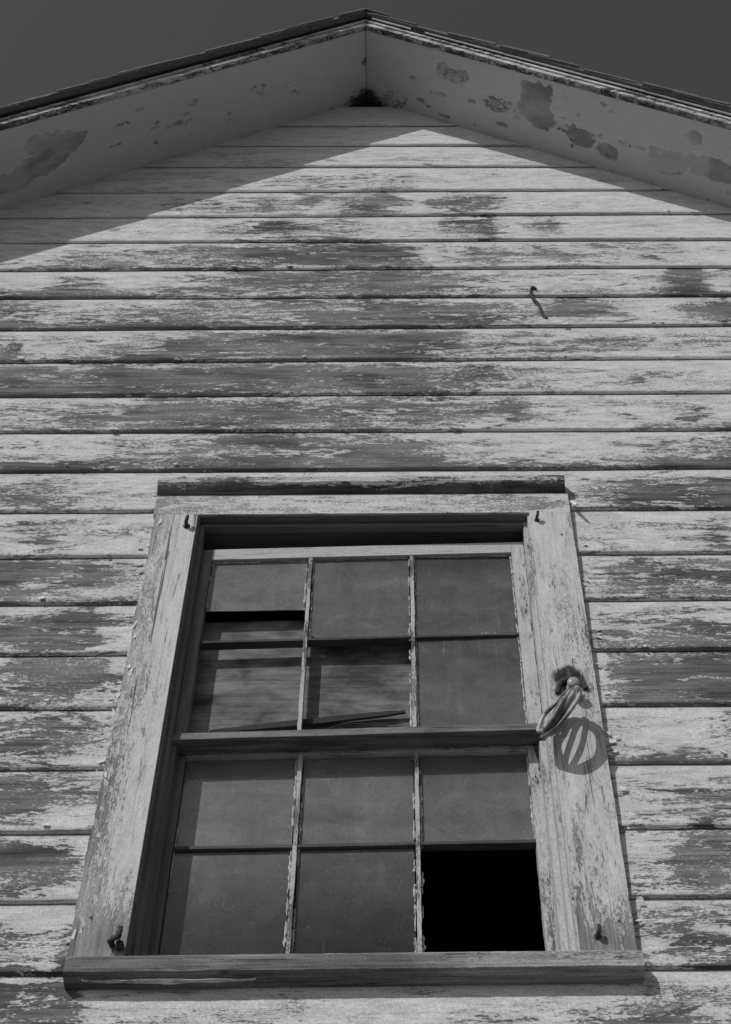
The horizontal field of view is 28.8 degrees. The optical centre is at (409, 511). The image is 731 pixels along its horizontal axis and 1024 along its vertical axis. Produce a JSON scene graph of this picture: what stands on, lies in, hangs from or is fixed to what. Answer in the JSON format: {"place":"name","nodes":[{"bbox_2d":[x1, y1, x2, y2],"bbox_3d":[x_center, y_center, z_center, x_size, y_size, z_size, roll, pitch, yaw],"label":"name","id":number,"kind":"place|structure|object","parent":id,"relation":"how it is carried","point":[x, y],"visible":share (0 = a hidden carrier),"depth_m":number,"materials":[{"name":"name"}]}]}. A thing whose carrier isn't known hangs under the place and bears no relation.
{"place":"outdoors","nodes":[
{"label":"outdoors","id":0,"kind":"place"},
{"bbox_2d":[0,0,730,105],"label":"sky","id":1,"kind":"structure","parent":0,"point":[47,46],"materials":[{"name":"grey"}]},
{"label":"ground","id":2,"kind":"structure","parent":0,"visible":0},
{"bbox_2d":[0,8,730,1023],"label":"clapboard house","id":3,"kind":"structure","parent":2,"relation":"on","point":[282,338],"depth_m":4.20,"materials":[{"name":"paint"}]},
{"bbox_2d":[189,619,416,732],"bbox_3d":[-0.129,0.446,3.806,0.923,0.459,0.018,0,-51,0],"label":"wooden board","id":4,"kind":"object","parent":3,"relation":"on","point":[239,687],"visible":0.42,"depth_m":3.79,"materials":[{"name":"grey wood"}]},
{"bbox_2d":[209,710,405,732],"bbox_3d":[-0.262,0.541,3.654,0.502,0.075,0.008,0,-51,0],"label":"broken lath","id":5,"kind":"object","parent":3,"relation":"on","point":[313,721],"visible":0.91,"depth_m":3.65,"materials":[{"name":"grey wood"}]},
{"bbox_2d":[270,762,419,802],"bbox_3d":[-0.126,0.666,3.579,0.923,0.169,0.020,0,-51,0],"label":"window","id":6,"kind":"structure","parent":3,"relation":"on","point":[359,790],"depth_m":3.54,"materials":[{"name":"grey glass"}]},
{"bbox_2d":[63,475,644,989],"bbox_3d":[-0.130,0.487,3.642,1.219,1.698,0.198,0,-51,0],"label":"window","id":7,"kind":"structure","parent":3,"relation":"in","point":[186,821],"depth_m":3.54,"materials":[{"name":"paint"}]},
{"bbox_2d":[327,723,395,728],"bbox_3d":[-0.110,0.553,3.646,0.228,0.029,0.009,0,-51,0],"label":"wood splinter","id":8,"kind":"object","parent":3,"relation":"on","point":[341,725],"visible":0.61,"depth_m":3.65,"materials":[{"name":"grey wood"}]},
{"bbox_2d":[530,286,547,318],"bbox_3d":[0.465,-0.744,5.080,0.068,0.218,0.030,25,-55,-19],"label":"bent hook","id":9,"kind":"object","parent":3,"relation":"attached to","point":[536,302],"visible":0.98,"depth_m":5.08,"materials":[{"name":"metal"}]},
{"bbox_2d":[536,685,580,740],"bbox_3d":[0.361,0.486,3.454,0.098,0.165,0.104,13,-52,-11],"label":"cable coil","id":10,"kind":"object","parent":3,"relation":"hanging from","point":[564,704],"visible":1,"depth_m":3.42,"materials":[{"name":"silver metal"}]},
{"bbox_2d":[555,668,588,693],"bbox_3d":[0.407,0.419,3.595,0.087,0.102,0.053,0,-51,0],"label":"insulator","id":11,"kind":"object","parent":3,"relation":"attached to","point":[570,680],"visible":0.88,"depth_m":3.59,"materials":[{"name":"ceramic"}]}
]}

